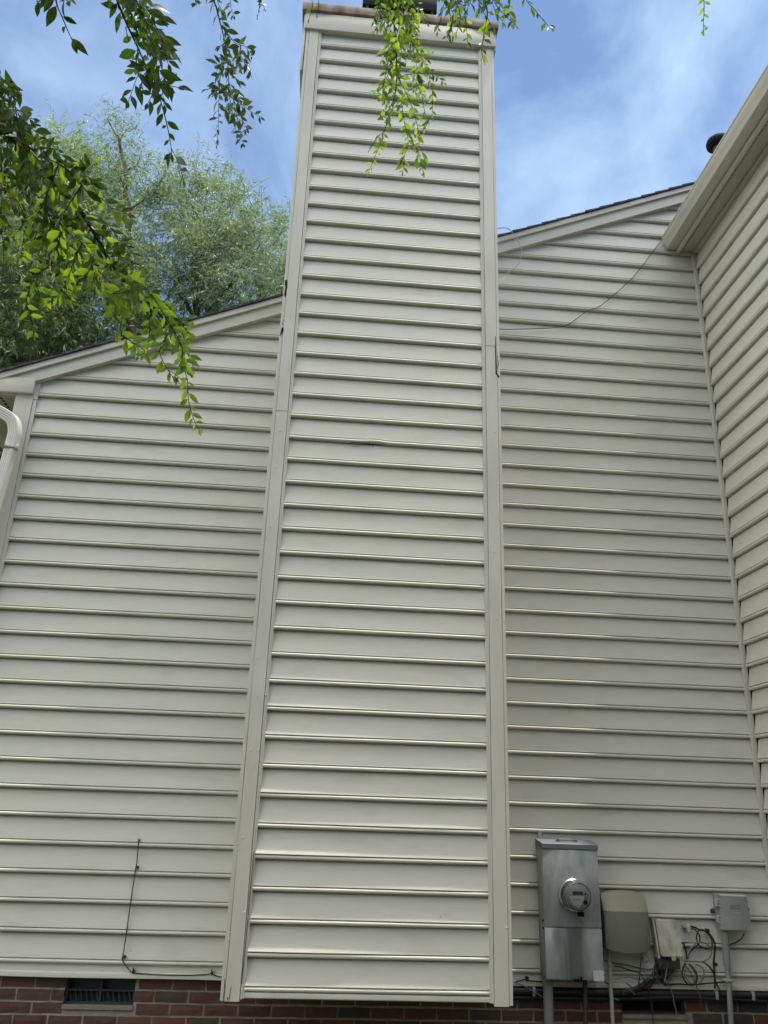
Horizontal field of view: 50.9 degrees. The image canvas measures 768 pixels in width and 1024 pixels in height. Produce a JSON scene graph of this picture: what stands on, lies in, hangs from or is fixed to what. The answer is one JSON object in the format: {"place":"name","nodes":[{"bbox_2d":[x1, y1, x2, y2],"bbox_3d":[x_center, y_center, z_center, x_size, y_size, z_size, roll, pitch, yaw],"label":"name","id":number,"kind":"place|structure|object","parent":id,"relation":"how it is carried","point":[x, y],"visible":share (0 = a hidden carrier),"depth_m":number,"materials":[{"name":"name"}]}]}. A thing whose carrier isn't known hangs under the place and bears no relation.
{"place":"outdoors","nodes":[
{"label":"outdoors","id":0,"kind":"place"},
{"bbox_2d":[0,0,767,353],"label":"sky","id":1,"kind":"structure","parent":0,"point":[624,99],"materials":[{"name":"blue"}]},
{"label":"ground","id":2,"kind":"structure","parent":0,"visible":0},
{"bbox_2d":[0,223,162,369],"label":"shady tree","id":3,"kind":"object","parent":2,"relation":"on","point":[7,351],"visible":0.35,"depth_m":15.97,"materials":[{"name":"green plant"}]},
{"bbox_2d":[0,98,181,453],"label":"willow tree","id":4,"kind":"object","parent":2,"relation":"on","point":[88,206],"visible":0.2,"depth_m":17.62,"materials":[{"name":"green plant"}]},
{"bbox_2d":[88,93,191,333],"bbox_3d":[-5.869,-1.651,16.238,2.573,17.142,1.334,3,-20,-4],"label":"slender tree","id":5,"kind":"object","parent":2,"relation":"on","point":[153,193],"visible":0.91,"depth_m":18.42,"materials":[{"name":"green plant"}]},
{"bbox_2d":[100,128,290,331],"bbox_3d":[-3.575,-1.428,17.426,6.358,17.709,5.168,3,-20,-4],"label":"willow tree","id":6,"kind":"object","parent":2,"relation":"on","point":[200,292],"visible":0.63,"depth_m":18.73,"materials":[{"name":"green plant"}]},
{"bbox_2d":[0,0,767,1023],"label":"house","id":7,"kind":"structure","parent":2,"relation":"on","point":[382,618],"depth_m":5.61,"materials":[{"name":"plastic"}]},
{"bbox_2d":[122,838,221,977],"bbox_3d":[-1.276,2.454,5.023,0.613,0.769,0.023,3,-20,-4],"label":"wall cable","id":8,"kind":"object","parent":7,"relation":"attached to","point":[133,970],"depth_m":4.91,"materials":[{"name":"black"}]},
{"bbox_2d":[497,227,521,277],"bbox_3d":[1.036,-2.192,6.859,0.279,0.550,0.007,3,-20,-4],"label":"cable","id":9,"kind":"object","parent":7,"relation":"attached to","point":[520,247],"visible":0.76,"depth_m":6.88,"materials":[{"name":"grey plastic"}]},
{"bbox_2d":[513,983,542,997],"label":"cable","id":10,"kind":"object","parent":7,"relation":"attached to","point":[528,988],"visible":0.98,"depth_m":5.00,"materials":[{"name":"grey plastic"}]},
{"bbox_2d":[513,979,542,982],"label":"cable","id":11,"kind":"object","parent":7,"relation":"attached to","point":[525,979],"visible":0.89,"depth_m":5.04,"materials":[{"name":"black plastic"}]},
{"bbox_2d":[535,830,603,1023],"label":"meter box","id":12,"kind":"object","parent":7,"relation":"attached to","point":[570,936],"visible":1,"depth_m":5.04,"materials":[{"name":"metal"}]},
{"bbox_2d":[501,242,660,329],"bbox_3d":[1.692,-1.948,6.904,1.485,1.031,0.006,3,-20,-4],"label":"cable","id":13,"kind":"object","parent":7,"relation":"attached to","point":[590,309],"visible":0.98,"depth_m":6.82,"materials":[{"name":"black plastic"}]},
{"bbox_2d":[599,890,650,1023],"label":"utility box","id":14,"kind":"object","parent":7,"relation":"attached to","point":[625,926],"visible":0.8,"depth_m":5.09,"materials":[{"name":"beige plastic"}]},
{"bbox_2d":[603,960,652,969],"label":"cable","id":15,"kind":"object","parent":14,"relation":"attached to","point":[629,965],"visible":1,"depth_m":5.10,"materials":[{"name":"grey plastic"}]},
{"bbox_2d":[615,966,651,999],"bbox_3d":[1.561,2.950,5.058,0.220,0.185,0.007,3,-20,-4],"label":"cable","id":16,"kind":"object","parent":14,"relation":"attached to","point":[640,974],"visible":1,"depth_m":5.08,"materials":[{"name":"black plastic"}]},
{"bbox_2d":[638,957,641,987],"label":"cable","id":17,"kind":"object","parent":14,"relation":"hanging from","point":[639,971],"visible":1,"depth_m":5.08,"materials":[{"name":"black plastic"}]},
{"bbox_2d":[615,977,646,979],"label":"cable","id":18,"kind":"object","parent":7,"relation":"attached to","point":[630,977],"visible":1,"depth_m":5.08,"materials":[{"name":"grey plastic"}]},
{"bbox_2d":[620,971,655,995],"bbox_3d":[1.602,2.962,5.074,0.246,0.142,0.031,3,-20,-4],"label":"cable","id":19,"kind":"object","parent":7,"relation":"attached to","point":[642,985],"visible":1,"depth_m":5.05,"materials":[{"name":"black plastic"}]},
{"bbox_2d":[513,986,767,1003],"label":"pipe bundle","id":20,"kind":"object","parent":7,"relation":"attached to","point":[566,994],"visible":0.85,"depth_m":5.07,"materials":[{"name":"black plastic"}]},
{"bbox_2d":[653,963,674,984],"bbox_3d":[1.770,2.909,5.088,0.164,0.126,0.059,3,-20,-4],"label":"cable tangle","id":21,"kind":"object","parent":7,"relation":"attached to","point":[664,978],"visible":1,"depth_m":5.08,"materials":[{"name":"grey"}]},
{"bbox_2d":[649,918,683,968],"bbox_3d":[1.804,2.749,5.146,0.166,0.284,0.135,3,-20,-4],"label":"utility box","id":22,"kind":"object","parent":7,"relation":"attached to","point":[668,947],"visible":1,"depth_m":5.12,"materials":[{"name":"plastic"}]},
{"bbox_2d":[646,978,655,988],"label":"cable","id":23,"kind":"object","parent":22,"relation":"hanging from","point":[651,983],"visible":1,"depth_m":5.07,"materials":[{"name":"black plastic"}]},
{"bbox_2d":[660,969,669,985],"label":"cable","id":24,"kind":"object","parent":22,"relation":"hanging from","point":[667,984],"visible":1,"depth_m":5.07,"materials":[{"name":"black plastic"}]},
{"bbox_2d":[681,942,687,959],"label":"cable","id":25,"kind":"object","parent":22,"relation":"attached to","point":[685,950],"visible":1,"depth_m":5.14,"materials":[{"name":"black plastic"}]},
{"bbox_2d":[681,963,697,985],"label":"cable","id":26,"kind":"object","parent":22,"relation":"hanging from","point":[684,965],"visible":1,"depth_m":5.09,"materials":[{"name":"black plastic"}]},
{"bbox_2d":[684,964,695,983],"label":"cable","id":27,"kind":"object","parent":22,"relation":"hanging from","point":[694,974],"visible":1,"depth_m":5.08,"materials":[{"name":"grey plastic"}]},
{"bbox_2d":[685,966,700,997],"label":"cable","id":28,"kind":"object","parent":22,"relation":"hanging from","point":[694,980],"visible":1,"depth_m":5.07,"materials":[{"name":"brown plastic"}]},
{"bbox_2d":[684,941,711,961],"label":"cable","id":29,"kind":"object","parent":22,"relation":"attached to","point":[692,947],"visible":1,"depth_m":5.14,"materials":[{"name":"grey plastic"}]},
{"bbox_2d":[669,985,678,1023],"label":"cable","id":30,"kind":"object","parent":7,"relation":"attached to","point":[674,1004],"visible":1,"depth_m":5.04,"materials":[{"name":"grey plastic"}]},
{"bbox_2d":[664,244,696,256],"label":"cable","id":31,"kind":"object","parent":7,"relation":"attached to","point":[678,253],"visible":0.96,"depth_m":7.11,"materials":[{"name":"grey plastic"}]},
{"bbox_2d":[682,922,690,931],"bbox_3d":[1.951,2.678,5.216,0.036,0.052,0.053,3,-20,-4],"label":"wall bracket","id":32,"kind":"object","parent":7,"relation":"attached to","point":[686,926],"depth_m":5.20,"materials":[{"name":"grey plastic"}]},
{"bbox_2d":[689,928,712,954],"bbox_3d":[2.022,2.762,5.174,0.176,0.171,0.010,3,-20,-4],"label":"cable","id":33,"kind":"object","parent":32,"relation":"attached to","point":[697,934],"visible":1,"depth_m":5.18,"materials":[{"name":"black plastic"}]},
{"bbox_2d":[690,925,715,988],"bbox_3d":[2.051,2.843,5.163,0.161,0.355,0.012,3,-20,-4],"label":"cable","id":34,"kind":"object","parent":32,"relation":"attached to","point":[713,955],"visible":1,"depth_m":5.17,"materials":[{"name":"black plastic"}]},
{"bbox_2d":[695,964,704,983],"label":"cable","id":35,"kind":"object","parent":7,"relation":"attached to","point":[703,972],"visible":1,"depth_m":5.12,"materials":[{"name":"grey plastic"}]},
{"bbox_2d":[702,962,723,1000],"bbox_3d":[2.082,2.970,5.114,0.121,0.220,0.010,3,-20,-4],"label":"cable","id":36,"kind":"object","parent":7,"relation":"attached to","point":[715,980],"visible":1,"depth_m":5.11,"materials":[{"name":"black plastic"}]},
{"bbox_2d":[710,893,751,1023],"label":"utility box","id":37,"kind":"object","parent":7,"relation":"attached to","point":[730,911],"visible":1,"depth_m":5.21,"materials":[{"name":"grey plastic"}]},
{"bbox_2d":[670,981,725,984],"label":"cable","id":38,"kind":"object","parent":37,"relation":"attached to","point":[697,983],"visible":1,"depth_m":5.11,"materials":[{"name":"black plastic"}]},
{"bbox_3d":[-1.561,-2.144,2.182,5.664,8.664,4.258,3,-20,-4],"label":"shade tree","id":39,"kind":"object","parent":2,"relation":"on","visible":0},
{"bbox_2d":[35,0,88,55],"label":"hanging branch","id":40,"kind":"object","parent":39,"relation":"hanging from","point":[51,15],"visible":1,"depth_m":1.65,"materials":[{"name":"green plant"}]},
{"bbox_2d":[0,69,202,435],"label":"hanging branch","id":41,"kind":"object","parent":39,"relation":"hanging from","point":[34,173],"visible":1,"depth_m":2.00,"materials":[{"name":"green plant"}]},
{"bbox_2d":[100,0,192,189],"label":"hanging branch","id":42,"kind":"object","parent":39,"relation":"hanging from","point":[149,45],"visible":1,"depth_m":1.83,"materials":[{"name":"green plant"}]},
{"bbox_2d":[190,0,264,148],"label":"hanging branch","id":43,"kind":"object","parent":39,"relation":"hanging from","point":[232,69],"visible":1,"depth_m":2.93,"materials":[{"name":"green plant"}]},
{"bbox_2d":[257,0,266,19],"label":"hanging branch","id":44,"kind":"object","parent":39,"relation":"hanging from","point":[259,4],"visible":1,"depth_m":2.80,"materials":[{"name":"green plant"}]},
{"bbox_2d":[305,0,318,23],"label":"hanging branch","id":45,"kind":"object","parent":39,"relation":"hanging from","point":[309,9],"visible":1,"depth_m":2.71,"materials":[{"name":"green plant"}]},
{"bbox_2d":[365,0,446,177],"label":"hanging branch","id":46,"kind":"object","parent":39,"relation":"hanging from","point":[406,35],"visible":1,"depth_m":3.19,"materials":[{"name":"green plant"}]},
{"bbox_2d":[434,0,555,63],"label":"hanging branch","id":47,"kind":"object","parent":39,"relation":"hanging from","point":[451,4],"visible":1,"depth_m":2.55,"materials":[{"name":"green plant"}]},
{"bbox_2d":[697,0,710,35],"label":"hanging branch","id":48,"kind":"object","parent":39,"relation":"hanging from","point":[702,10],"visible":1,"depth_m":2.49,"materials":[{"name":"green plant"}]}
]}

